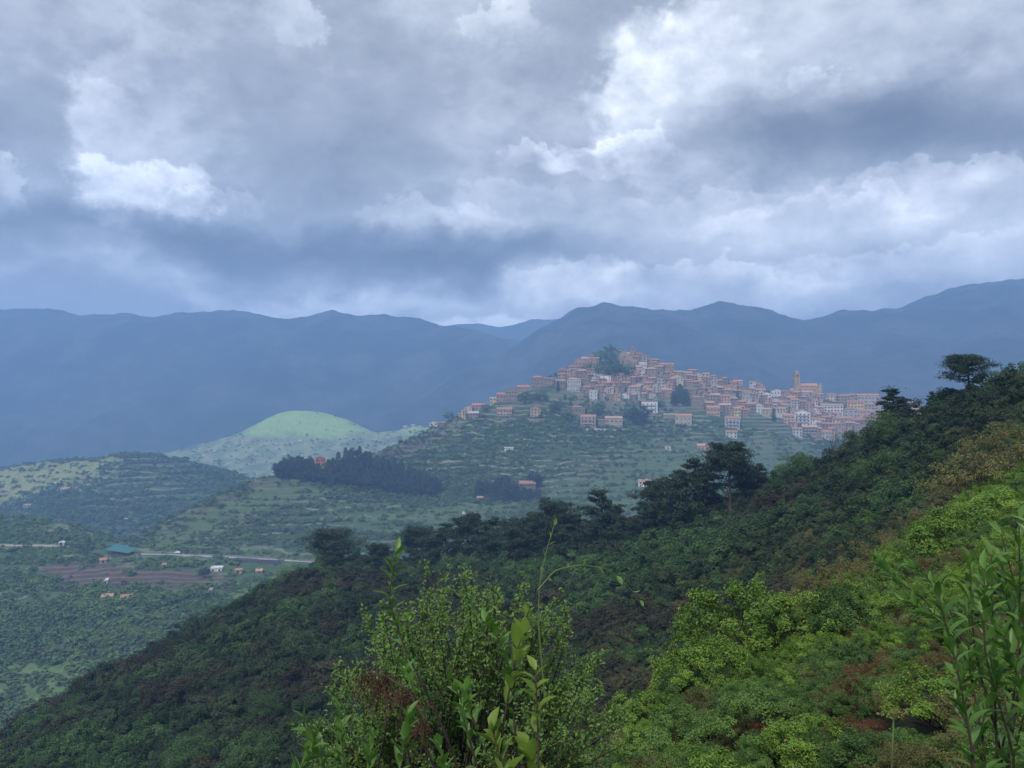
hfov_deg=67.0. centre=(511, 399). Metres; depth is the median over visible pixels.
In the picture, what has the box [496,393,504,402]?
house
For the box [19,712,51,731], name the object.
tree
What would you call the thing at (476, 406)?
house
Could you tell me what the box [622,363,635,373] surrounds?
tree
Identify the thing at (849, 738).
bush
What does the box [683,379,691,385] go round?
house
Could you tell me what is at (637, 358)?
house
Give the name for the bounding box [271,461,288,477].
wood tree
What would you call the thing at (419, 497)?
hillside scrub
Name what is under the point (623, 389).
house
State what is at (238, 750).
tree
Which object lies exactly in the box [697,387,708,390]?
house
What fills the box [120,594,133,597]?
house
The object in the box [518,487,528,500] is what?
tree
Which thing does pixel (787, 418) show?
house
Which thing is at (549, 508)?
pine tree
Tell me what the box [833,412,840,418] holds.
house
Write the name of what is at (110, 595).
house
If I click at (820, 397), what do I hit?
house
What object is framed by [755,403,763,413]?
house
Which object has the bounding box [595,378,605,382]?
house
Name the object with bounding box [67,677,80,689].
tree
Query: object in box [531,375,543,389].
house
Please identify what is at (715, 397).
house
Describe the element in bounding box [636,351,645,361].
house
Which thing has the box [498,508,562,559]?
pine tree
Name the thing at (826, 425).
house
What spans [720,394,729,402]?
house
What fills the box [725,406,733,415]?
house
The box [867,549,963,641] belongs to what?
leafy shoot
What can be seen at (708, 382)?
house
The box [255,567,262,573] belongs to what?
house
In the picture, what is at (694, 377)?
house
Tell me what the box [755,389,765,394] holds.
house
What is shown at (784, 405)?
house
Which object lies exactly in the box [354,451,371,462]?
wood tree
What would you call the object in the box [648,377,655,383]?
house
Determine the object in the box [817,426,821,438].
house
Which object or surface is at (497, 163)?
sky
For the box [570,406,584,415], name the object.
house
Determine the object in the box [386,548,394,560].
tree
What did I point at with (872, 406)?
house
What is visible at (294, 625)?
ridge scrub
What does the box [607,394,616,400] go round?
house
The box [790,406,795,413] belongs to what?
house
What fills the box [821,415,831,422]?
house
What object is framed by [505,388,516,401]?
house
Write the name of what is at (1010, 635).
leafy shoot
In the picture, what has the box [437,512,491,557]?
pine tree
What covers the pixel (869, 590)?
bush
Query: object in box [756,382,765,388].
house
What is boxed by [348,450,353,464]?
wood tree
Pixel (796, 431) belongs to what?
house
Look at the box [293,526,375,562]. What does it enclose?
pine tree
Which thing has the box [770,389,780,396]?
house
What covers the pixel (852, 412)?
house
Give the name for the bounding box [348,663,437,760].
dry plume
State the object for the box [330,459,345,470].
wood tree
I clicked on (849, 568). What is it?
bush
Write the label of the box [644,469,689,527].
pine tree
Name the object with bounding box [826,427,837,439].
house
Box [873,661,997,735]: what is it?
bush
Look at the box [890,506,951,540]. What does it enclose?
bush
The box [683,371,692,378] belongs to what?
house
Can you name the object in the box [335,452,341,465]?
wood tree
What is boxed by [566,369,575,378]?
house
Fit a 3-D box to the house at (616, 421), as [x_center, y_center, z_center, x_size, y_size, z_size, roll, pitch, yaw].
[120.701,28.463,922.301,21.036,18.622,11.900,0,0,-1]
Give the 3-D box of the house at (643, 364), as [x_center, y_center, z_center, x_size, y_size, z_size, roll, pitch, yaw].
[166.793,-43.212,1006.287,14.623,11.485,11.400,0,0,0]
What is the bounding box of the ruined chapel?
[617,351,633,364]
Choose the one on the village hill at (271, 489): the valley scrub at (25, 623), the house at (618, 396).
the house at (618, 396)
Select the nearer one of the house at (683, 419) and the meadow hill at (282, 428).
the house at (683, 419)
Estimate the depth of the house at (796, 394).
1009.71 m
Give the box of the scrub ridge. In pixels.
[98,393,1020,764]
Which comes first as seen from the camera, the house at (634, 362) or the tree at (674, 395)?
the tree at (674, 395)
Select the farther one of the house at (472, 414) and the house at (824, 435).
the house at (824, 435)
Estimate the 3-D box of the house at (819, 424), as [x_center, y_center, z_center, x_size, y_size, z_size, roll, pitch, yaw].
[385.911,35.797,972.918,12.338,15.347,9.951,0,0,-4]
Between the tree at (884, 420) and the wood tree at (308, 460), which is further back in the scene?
the wood tree at (308, 460)
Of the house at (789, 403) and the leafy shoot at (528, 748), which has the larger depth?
the house at (789, 403)
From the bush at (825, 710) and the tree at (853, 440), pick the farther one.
the tree at (853, 440)
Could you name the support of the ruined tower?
on the village hill at (271, 489)
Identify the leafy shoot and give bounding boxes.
[290,695,453,767]
[371,537,488,767]
[449,601,555,767]
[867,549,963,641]
[923,505,1023,767]
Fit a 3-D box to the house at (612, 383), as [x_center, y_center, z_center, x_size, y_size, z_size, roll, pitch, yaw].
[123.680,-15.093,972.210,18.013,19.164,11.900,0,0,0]
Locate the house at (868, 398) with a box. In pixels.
[857,394,878,402]
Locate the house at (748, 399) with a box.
[742,397,751,401]
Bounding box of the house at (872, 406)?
[864,402,877,410]
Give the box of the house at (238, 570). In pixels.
[234,568,242,573]
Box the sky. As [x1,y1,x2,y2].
[0,0,1023,326]
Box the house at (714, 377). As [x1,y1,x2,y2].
[711,375,717,380]
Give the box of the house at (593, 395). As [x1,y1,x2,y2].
[589,390,597,400]
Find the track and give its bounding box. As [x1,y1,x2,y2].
[0,544,70,547]
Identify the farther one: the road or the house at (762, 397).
the house at (762, 397)
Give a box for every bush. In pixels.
[286,559,651,767]
[527,736,622,767]
[589,746,674,767]
[597,727,640,749]
[599,689,668,745]
[635,699,741,765]
[637,665,672,692]
[647,634,751,699]
[654,745,755,767]
[663,577,831,668]
[694,681,830,749]
[743,590,863,654]
[748,712,846,767]
[778,571,830,605]
[795,660,836,679]
[796,584,894,639]
[798,558,877,598]
[809,688,871,719]
[829,659,896,692]
[830,723,921,767]
[836,530,904,572]
[854,561,916,596]
[870,643,920,670]
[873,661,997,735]
[875,604,935,637]
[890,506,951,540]
[891,521,946,556]
[897,499,1004,563]
[909,596,1000,644]
[911,449,1015,502]
[923,670,1023,743]
[952,421,1023,475]
[955,485,1023,527]
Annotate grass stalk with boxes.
[876,701,913,767]
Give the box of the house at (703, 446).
[697,443,708,450]
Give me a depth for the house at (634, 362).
996.46 m
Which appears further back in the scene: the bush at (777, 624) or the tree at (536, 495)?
the tree at (536, 495)
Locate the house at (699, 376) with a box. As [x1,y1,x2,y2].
[695,373,701,379]
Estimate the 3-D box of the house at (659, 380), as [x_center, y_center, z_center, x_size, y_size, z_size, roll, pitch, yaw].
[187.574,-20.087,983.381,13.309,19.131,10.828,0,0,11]
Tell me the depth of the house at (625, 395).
958.91 m
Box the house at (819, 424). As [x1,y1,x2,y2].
[816,422,825,426]
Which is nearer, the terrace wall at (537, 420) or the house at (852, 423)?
the terrace wall at (537, 420)
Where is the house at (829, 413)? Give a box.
[827,411,833,419]
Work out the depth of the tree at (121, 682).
139.98 m
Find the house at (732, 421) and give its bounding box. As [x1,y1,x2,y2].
[724,415,739,429]
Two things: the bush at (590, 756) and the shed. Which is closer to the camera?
the bush at (590, 756)
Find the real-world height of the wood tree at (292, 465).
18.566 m
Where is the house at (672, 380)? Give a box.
[665,378,675,387]
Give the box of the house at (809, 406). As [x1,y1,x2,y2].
[806,402,813,411]
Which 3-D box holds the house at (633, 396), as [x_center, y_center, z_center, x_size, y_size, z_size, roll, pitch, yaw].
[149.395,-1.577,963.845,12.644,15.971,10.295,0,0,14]
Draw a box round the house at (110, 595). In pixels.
[101,592,114,597]
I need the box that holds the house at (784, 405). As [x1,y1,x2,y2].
[779,404,787,413]
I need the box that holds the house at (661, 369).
[654,365,664,374]
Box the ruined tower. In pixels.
[629,345,634,355]
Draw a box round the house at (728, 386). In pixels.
[722,385,732,390]
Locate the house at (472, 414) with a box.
[466,410,478,418]
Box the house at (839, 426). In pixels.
[835,422,843,432]
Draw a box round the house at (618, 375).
[613,372,624,380]
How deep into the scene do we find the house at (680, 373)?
1003.72 m
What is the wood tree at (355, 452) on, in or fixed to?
on the village hill at (271, 489)
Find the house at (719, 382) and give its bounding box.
[716,379,722,385]
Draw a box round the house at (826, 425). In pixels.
[822,422,831,429]
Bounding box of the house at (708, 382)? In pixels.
[702,378,711,387]
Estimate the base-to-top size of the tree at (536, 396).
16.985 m
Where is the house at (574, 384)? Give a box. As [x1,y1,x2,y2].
[566,378,580,391]
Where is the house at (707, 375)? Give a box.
[702,373,710,377]
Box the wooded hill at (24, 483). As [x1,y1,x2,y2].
[0,456,251,538]
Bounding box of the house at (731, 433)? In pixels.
[725,430,736,438]
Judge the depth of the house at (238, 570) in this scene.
544.50 m
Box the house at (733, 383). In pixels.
[729,381,738,386]
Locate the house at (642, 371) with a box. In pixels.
[635,368,644,375]
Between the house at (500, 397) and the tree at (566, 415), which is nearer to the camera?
the tree at (566, 415)
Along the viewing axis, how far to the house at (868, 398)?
1028.04 m
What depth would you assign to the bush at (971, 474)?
41.38 m
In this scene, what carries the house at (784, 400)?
on the village hill at (271, 489)
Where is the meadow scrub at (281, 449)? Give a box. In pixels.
[156,412,423,475]
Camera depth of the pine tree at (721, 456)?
140.82 m
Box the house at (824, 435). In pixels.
[822,430,831,440]
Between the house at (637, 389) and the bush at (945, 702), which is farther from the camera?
the house at (637, 389)
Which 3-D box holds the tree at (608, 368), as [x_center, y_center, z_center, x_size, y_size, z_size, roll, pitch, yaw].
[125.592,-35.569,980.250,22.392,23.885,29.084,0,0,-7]
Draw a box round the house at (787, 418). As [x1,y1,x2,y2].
[783,414,794,423]
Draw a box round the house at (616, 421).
[604,416,622,427]
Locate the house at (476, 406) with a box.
[472,403,484,410]
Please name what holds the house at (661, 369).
on the village hill at (271, 489)
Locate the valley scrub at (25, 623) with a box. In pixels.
[0,513,342,728]
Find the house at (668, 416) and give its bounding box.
[663,413,674,420]
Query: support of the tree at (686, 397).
on the village hill at (271, 489)
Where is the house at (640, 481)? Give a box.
[637,478,650,486]
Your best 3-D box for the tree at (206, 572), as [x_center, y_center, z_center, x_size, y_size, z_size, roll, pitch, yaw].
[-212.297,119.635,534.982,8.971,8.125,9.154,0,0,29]
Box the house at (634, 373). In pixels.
[629,370,639,375]
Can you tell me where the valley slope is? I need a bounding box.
[0,518,309,723]
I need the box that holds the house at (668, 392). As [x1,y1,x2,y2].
[661,388,671,398]
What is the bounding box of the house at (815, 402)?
[810,399,817,405]
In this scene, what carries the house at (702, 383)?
on the village hill at (271, 489)
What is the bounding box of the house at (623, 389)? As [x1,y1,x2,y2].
[621,386,625,396]
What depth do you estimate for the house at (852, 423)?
971.68 m
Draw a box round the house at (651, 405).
[641,401,657,413]
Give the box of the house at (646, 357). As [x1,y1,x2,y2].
[643,355,648,364]
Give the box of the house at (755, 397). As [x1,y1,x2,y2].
[751,394,758,402]
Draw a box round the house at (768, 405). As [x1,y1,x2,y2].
[763,403,772,411]
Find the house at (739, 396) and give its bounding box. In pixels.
[734,389,741,398]
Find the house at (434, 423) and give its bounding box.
[429,421,437,428]
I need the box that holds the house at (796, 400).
[788,398,798,409]
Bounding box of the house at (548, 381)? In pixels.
[544,377,553,386]
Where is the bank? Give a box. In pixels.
[637,600,1016,767]
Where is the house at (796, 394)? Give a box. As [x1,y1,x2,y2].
[792,391,800,398]
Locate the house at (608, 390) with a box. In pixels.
[604,388,610,393]
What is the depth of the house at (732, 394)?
982.40 m
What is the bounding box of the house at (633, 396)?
[630,393,636,402]
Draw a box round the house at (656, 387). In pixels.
[653,383,660,391]
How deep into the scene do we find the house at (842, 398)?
1016.91 m
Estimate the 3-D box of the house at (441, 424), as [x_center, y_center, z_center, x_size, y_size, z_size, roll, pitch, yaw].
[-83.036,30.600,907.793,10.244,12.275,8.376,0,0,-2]
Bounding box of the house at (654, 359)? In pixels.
[647,358,659,366]
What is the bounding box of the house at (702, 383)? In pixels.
[700,380,705,386]
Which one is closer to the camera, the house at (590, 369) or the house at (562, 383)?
the house at (562, 383)
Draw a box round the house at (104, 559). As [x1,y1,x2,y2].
[99,556,108,562]
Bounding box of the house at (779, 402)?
[773,400,782,406]
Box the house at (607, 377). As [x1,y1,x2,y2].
[600,375,610,381]
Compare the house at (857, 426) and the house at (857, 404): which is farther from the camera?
the house at (857, 404)
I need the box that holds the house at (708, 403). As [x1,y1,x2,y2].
[704,401,714,408]
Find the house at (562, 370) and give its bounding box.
[558,368,565,372]
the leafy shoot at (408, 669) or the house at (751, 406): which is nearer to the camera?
the leafy shoot at (408, 669)
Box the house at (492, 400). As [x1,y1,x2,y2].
[490,397,495,404]
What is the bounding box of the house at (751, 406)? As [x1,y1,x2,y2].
[742,402,756,412]
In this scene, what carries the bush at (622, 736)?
on the bank
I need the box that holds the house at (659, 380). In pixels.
[656,377,664,383]
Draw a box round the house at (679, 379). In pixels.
[669,374,682,385]
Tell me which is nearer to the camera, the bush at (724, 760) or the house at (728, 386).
the bush at (724, 760)
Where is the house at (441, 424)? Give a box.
[438,421,445,427]
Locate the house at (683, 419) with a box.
[675,414,691,424]
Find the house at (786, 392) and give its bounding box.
[781,390,792,395]
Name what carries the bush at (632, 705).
on the bank
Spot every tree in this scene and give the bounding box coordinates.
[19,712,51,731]
[56,693,88,713]
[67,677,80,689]
[88,635,101,642]
[113,672,142,686]
[144,640,170,661]
[154,733,226,767]
[197,567,211,575]
[221,724,279,767]
[244,683,291,721]
[271,461,288,473]
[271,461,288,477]
[272,467,287,479]
[275,563,309,581]
[284,458,299,470]
[284,464,296,479]
[289,457,302,466]
[290,456,304,470]
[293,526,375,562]
[303,456,313,467]
[306,561,330,569]
[314,463,322,480]
[325,459,331,466]
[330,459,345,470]
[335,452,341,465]
[343,447,347,460]
[347,447,358,456]
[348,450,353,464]
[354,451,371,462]
[355,456,372,471]
[363,543,395,565]
[370,455,383,471]
[374,457,391,469]
[383,463,388,478]
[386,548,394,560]
[387,525,446,558]
[390,459,397,473]
[398,460,404,472]
[402,471,407,489]
[410,470,422,477]
[415,521,474,561]
[418,476,437,490]
[425,486,436,493]
[430,479,443,487]
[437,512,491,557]
[442,412,453,420]
[458,512,518,565]
[474,480,482,496]
[478,480,491,491]
[478,516,544,558]
[491,478,503,499]
[497,475,513,499]
[498,482,508,500]
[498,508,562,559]
[503,481,522,499]
[513,485,520,500]
[517,391,531,403]
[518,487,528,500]
[523,497,591,549]
[524,471,544,483]
[526,488,533,500]
[530,390,548,402]
[532,508,586,557]
[533,489,539,499]
[547,400,564,410]
[559,408,573,418]
[559,485,633,549]
[591,403,604,411]
[592,349,608,359]
[594,362,613,373]
[597,512,640,550]
[603,344,622,363]
[603,363,619,375]
[613,362,630,374]
[619,501,657,539]
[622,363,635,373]
[622,407,634,416]
[625,476,679,523]
[627,403,651,422]
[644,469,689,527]
[658,453,733,526]
[670,391,677,403]
[674,384,684,401]
[681,389,690,403]
[683,471,723,524]
[692,441,768,510]
[708,488,735,505]
[719,465,760,498]
[732,493,750,505]
[734,463,768,504]
[764,476,787,489]
[771,408,776,420]
[775,454,802,478]
[823,431,848,449]
[828,451,849,460]
[840,455,884,482]
[842,434,863,452]
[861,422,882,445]
[863,409,902,445]
[868,385,919,430]
[870,448,907,472]
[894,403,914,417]
[894,428,924,449]
[923,391,934,406]
[935,353,1005,382]
[938,387,959,400]
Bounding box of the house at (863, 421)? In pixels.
[860,419,867,425]
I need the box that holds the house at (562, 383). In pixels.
[554,379,565,388]
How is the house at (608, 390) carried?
on the village hill at (271, 489)
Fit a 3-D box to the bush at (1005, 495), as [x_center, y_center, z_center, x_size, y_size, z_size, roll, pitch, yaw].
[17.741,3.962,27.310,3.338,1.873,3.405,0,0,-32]
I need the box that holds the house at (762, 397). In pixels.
[759,394,767,403]
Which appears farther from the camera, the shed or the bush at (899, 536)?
the shed
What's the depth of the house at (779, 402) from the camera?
984.63 m
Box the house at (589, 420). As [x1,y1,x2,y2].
[580,415,596,427]
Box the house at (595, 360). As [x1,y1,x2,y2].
[592,357,600,367]
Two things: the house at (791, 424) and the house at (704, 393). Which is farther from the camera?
the house at (704, 393)
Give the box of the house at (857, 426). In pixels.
[855,423,858,432]
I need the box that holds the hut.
[504,447,513,451]
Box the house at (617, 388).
[613,385,622,392]
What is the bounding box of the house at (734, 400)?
[730,397,737,406]
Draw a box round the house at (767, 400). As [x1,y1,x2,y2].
[765,398,770,402]
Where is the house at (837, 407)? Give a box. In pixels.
[819,403,843,415]
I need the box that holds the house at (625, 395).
[622,392,630,401]
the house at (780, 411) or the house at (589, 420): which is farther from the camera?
the house at (780, 411)
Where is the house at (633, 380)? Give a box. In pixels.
[630,376,635,384]
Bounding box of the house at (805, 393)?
[800,391,811,399]
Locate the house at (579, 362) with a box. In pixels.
[574,359,589,368]
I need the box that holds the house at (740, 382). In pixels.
[733,380,742,386]
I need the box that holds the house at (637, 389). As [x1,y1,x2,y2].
[628,385,642,399]
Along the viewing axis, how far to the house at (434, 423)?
902.50 m
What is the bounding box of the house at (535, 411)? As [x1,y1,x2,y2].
[530,405,540,416]
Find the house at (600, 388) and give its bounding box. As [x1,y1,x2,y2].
[595,384,604,394]
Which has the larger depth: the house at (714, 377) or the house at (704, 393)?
the house at (714, 377)
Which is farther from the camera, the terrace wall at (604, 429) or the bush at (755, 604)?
the terrace wall at (604, 429)
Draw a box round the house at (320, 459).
[315,455,324,464]
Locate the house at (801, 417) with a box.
[793,409,809,424]
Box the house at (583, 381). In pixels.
[579,378,590,385]
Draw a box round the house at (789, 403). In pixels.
[787,400,794,407]
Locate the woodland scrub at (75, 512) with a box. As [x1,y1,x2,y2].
[0,451,258,538]
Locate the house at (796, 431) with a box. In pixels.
[791,427,802,437]
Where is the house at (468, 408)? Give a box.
[464,406,472,410]
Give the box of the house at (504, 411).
[497,407,511,415]
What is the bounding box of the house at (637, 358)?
[631,356,640,361]
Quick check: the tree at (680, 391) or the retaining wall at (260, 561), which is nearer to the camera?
the retaining wall at (260, 561)
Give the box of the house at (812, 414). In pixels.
[809,411,816,418]
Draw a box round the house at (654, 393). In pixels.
[649,390,656,398]
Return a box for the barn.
[519,481,535,490]
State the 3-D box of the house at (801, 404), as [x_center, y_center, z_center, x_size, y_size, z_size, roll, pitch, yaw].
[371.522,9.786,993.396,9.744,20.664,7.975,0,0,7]
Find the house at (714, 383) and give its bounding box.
[710,380,717,387]
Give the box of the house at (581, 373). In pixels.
[576,368,585,377]
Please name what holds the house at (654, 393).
on the village hill at (271, 489)
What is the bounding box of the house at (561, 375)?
[557,373,565,379]
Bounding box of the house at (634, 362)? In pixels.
[630,359,638,365]
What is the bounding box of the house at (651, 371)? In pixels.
[645,367,657,376]
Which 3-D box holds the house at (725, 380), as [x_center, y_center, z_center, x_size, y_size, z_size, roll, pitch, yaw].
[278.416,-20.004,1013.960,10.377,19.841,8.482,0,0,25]
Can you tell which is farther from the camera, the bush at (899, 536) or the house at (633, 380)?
the house at (633, 380)
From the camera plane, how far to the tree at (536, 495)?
734.64 m
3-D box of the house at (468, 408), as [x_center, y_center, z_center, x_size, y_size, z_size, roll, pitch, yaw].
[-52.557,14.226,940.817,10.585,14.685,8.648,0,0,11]
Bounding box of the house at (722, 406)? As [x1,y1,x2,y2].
[718,403,730,410]
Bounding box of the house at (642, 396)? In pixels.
[637,392,646,400]
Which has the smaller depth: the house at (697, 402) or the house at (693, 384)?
the house at (697, 402)
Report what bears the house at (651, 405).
on the village hill at (271, 489)
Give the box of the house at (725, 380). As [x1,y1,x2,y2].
[720,377,728,384]
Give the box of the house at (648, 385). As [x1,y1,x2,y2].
[644,382,652,390]
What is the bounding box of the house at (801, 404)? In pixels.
[798,400,805,410]
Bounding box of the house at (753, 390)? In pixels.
[747,388,757,393]
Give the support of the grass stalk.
on the bank
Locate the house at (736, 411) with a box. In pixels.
[733,407,740,418]
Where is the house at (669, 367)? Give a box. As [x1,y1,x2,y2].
[660,363,674,372]
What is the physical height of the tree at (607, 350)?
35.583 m
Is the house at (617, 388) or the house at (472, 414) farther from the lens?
the house at (617, 388)
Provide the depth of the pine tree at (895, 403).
113.19 m
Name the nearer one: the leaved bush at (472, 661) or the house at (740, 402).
the leaved bush at (472, 661)
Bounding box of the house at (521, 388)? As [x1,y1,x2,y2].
[517,385,529,394]
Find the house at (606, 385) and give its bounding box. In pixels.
[597,383,609,387]
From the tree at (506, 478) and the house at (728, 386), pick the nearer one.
the tree at (506, 478)
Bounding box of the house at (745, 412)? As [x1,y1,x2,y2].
[741,408,749,417]
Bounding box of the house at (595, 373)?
[591,370,603,375]
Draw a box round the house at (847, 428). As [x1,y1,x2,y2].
[844,424,851,432]
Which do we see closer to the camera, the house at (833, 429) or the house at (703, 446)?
the house at (703, 446)
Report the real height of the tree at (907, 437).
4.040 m
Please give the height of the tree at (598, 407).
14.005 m
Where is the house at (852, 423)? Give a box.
[845,421,854,432]
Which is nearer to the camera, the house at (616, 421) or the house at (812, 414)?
the house at (616, 421)
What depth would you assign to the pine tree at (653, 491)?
155.28 m
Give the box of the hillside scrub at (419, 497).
[123,394,924,559]
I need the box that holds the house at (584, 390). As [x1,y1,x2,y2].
[580,386,592,395]
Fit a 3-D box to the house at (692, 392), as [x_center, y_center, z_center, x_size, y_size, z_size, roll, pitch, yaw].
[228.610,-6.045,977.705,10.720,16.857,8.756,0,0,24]
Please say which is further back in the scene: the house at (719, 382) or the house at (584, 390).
the house at (719, 382)
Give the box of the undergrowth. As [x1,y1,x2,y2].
[600,456,1023,767]
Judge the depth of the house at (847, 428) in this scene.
971.60 m
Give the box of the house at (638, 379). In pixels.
[635,375,641,382]
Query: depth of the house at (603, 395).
956.95 m
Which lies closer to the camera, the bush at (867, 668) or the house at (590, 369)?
the bush at (867, 668)
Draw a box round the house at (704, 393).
[702,391,709,400]
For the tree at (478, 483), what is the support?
on the village hill at (271, 489)
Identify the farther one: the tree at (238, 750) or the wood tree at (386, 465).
the wood tree at (386, 465)
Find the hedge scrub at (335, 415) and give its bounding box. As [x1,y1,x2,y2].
[172,414,420,474]
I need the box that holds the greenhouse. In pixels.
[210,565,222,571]
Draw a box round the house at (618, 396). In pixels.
[614,393,620,400]
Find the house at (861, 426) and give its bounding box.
[859,424,866,431]
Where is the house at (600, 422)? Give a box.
[597,419,604,426]
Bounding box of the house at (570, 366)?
[565,365,578,368]
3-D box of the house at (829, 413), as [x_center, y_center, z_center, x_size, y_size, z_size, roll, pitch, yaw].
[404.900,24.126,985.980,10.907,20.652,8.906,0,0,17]
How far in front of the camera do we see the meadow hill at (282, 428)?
1779.74 m
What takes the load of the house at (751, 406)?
on the village hill at (271, 489)
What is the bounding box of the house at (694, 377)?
[690,374,697,379]
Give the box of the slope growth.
[560,399,1023,695]
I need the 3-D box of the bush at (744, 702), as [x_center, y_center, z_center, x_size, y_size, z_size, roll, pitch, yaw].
[3.496,4.399,10.767,1.820,0.925,1.521,0,0,-22]
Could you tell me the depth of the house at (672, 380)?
983.07 m
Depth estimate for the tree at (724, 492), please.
151.93 m
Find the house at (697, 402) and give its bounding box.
[691,395,703,411]
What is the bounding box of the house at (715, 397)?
[706,393,719,405]
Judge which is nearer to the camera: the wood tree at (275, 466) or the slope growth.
the slope growth
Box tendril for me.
[537,514,643,697]
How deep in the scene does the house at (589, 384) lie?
966.18 m
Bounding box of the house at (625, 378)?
[621,375,629,381]
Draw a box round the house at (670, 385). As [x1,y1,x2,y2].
[661,381,674,391]
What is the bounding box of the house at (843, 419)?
[836,416,851,423]
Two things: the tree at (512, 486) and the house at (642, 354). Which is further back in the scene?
the house at (642, 354)
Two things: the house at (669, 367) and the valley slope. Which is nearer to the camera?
the valley slope
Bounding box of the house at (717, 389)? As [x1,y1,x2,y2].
[712,386,724,393]
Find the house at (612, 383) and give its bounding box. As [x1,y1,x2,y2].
[604,381,617,386]
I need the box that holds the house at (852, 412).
[843,407,857,418]
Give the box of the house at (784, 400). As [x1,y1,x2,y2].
[778,398,786,403]
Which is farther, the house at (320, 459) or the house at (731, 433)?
the house at (731, 433)
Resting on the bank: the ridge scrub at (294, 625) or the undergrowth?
the undergrowth
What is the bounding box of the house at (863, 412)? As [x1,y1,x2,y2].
[858,409,870,417]
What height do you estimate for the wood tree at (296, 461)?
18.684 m
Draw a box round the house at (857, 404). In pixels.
[846,400,863,408]
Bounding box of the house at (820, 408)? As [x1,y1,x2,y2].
[814,406,823,411]
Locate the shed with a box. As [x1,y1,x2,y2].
[105,543,137,555]
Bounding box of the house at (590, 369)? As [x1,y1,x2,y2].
[585,368,597,371]
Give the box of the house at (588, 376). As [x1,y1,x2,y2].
[584,373,593,382]
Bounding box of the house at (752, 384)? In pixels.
[748,381,755,387]
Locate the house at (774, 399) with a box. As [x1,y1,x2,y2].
[768,397,777,402]
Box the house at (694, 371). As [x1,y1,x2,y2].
[687,369,697,374]
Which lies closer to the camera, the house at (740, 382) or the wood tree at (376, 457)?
the wood tree at (376, 457)
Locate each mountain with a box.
[0,308,521,467]
[360,278,1023,431]
[449,319,557,340]
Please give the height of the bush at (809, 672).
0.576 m
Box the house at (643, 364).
[639,362,646,367]
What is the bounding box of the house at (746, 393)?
[742,390,751,396]
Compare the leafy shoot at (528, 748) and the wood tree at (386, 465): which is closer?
the leafy shoot at (528, 748)
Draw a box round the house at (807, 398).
[800,396,809,401]
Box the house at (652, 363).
[648,361,656,367]
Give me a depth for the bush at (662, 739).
11.37 m
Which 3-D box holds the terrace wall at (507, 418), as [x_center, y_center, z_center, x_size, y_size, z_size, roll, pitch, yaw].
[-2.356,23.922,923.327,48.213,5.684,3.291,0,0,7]
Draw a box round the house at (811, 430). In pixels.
[801,425,817,438]
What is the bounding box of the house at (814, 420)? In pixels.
[811,417,820,424]
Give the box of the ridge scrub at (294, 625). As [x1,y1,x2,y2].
[0,361,1023,767]
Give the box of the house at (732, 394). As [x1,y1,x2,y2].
[723,392,735,396]
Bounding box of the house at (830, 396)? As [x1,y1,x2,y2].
[826,393,836,401]
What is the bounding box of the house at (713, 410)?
[705,406,719,416]
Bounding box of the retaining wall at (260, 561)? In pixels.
[225,558,279,563]
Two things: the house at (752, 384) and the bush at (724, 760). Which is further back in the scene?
the house at (752, 384)
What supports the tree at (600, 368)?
on the village hill at (271, 489)
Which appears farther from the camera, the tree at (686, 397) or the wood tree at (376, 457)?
the tree at (686, 397)
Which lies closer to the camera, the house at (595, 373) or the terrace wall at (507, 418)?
the terrace wall at (507, 418)
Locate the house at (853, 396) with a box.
[846,393,857,399]
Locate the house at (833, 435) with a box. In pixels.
[822,432,834,440]
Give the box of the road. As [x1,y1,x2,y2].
[141,552,314,562]
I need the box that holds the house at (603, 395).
[600,392,606,399]
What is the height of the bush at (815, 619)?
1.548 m
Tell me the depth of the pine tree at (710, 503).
147.58 m
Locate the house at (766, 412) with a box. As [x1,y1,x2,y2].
[761,408,771,417]
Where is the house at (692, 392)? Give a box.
[688,389,696,396]
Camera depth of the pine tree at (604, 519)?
166.70 m
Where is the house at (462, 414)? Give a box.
[459,409,466,419]
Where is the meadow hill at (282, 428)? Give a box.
[162,411,428,477]
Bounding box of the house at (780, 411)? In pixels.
[773,406,785,418]
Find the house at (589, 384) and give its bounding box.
[586,382,595,389]
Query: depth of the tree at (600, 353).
1003.01 m
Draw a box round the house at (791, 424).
[788,421,797,427]
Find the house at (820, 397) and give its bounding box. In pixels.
[817,393,823,403]
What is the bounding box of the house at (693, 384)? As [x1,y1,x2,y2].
[686,380,699,388]
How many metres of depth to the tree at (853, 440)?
122.10 m
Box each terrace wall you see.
[490,418,526,419]
[528,419,544,421]
[586,428,628,430]
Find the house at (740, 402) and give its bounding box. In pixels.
[733,399,745,405]
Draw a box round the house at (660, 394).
[657,391,664,399]
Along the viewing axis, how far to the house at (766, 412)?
965.04 m
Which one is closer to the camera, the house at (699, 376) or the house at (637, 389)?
the house at (637, 389)
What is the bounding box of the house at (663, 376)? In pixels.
[656,375,668,378]
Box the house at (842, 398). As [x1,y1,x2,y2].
[836,394,849,403]
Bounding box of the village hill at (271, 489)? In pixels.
[124,361,868,559]
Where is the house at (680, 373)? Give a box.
[673,371,682,375]
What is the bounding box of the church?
[788,370,821,394]

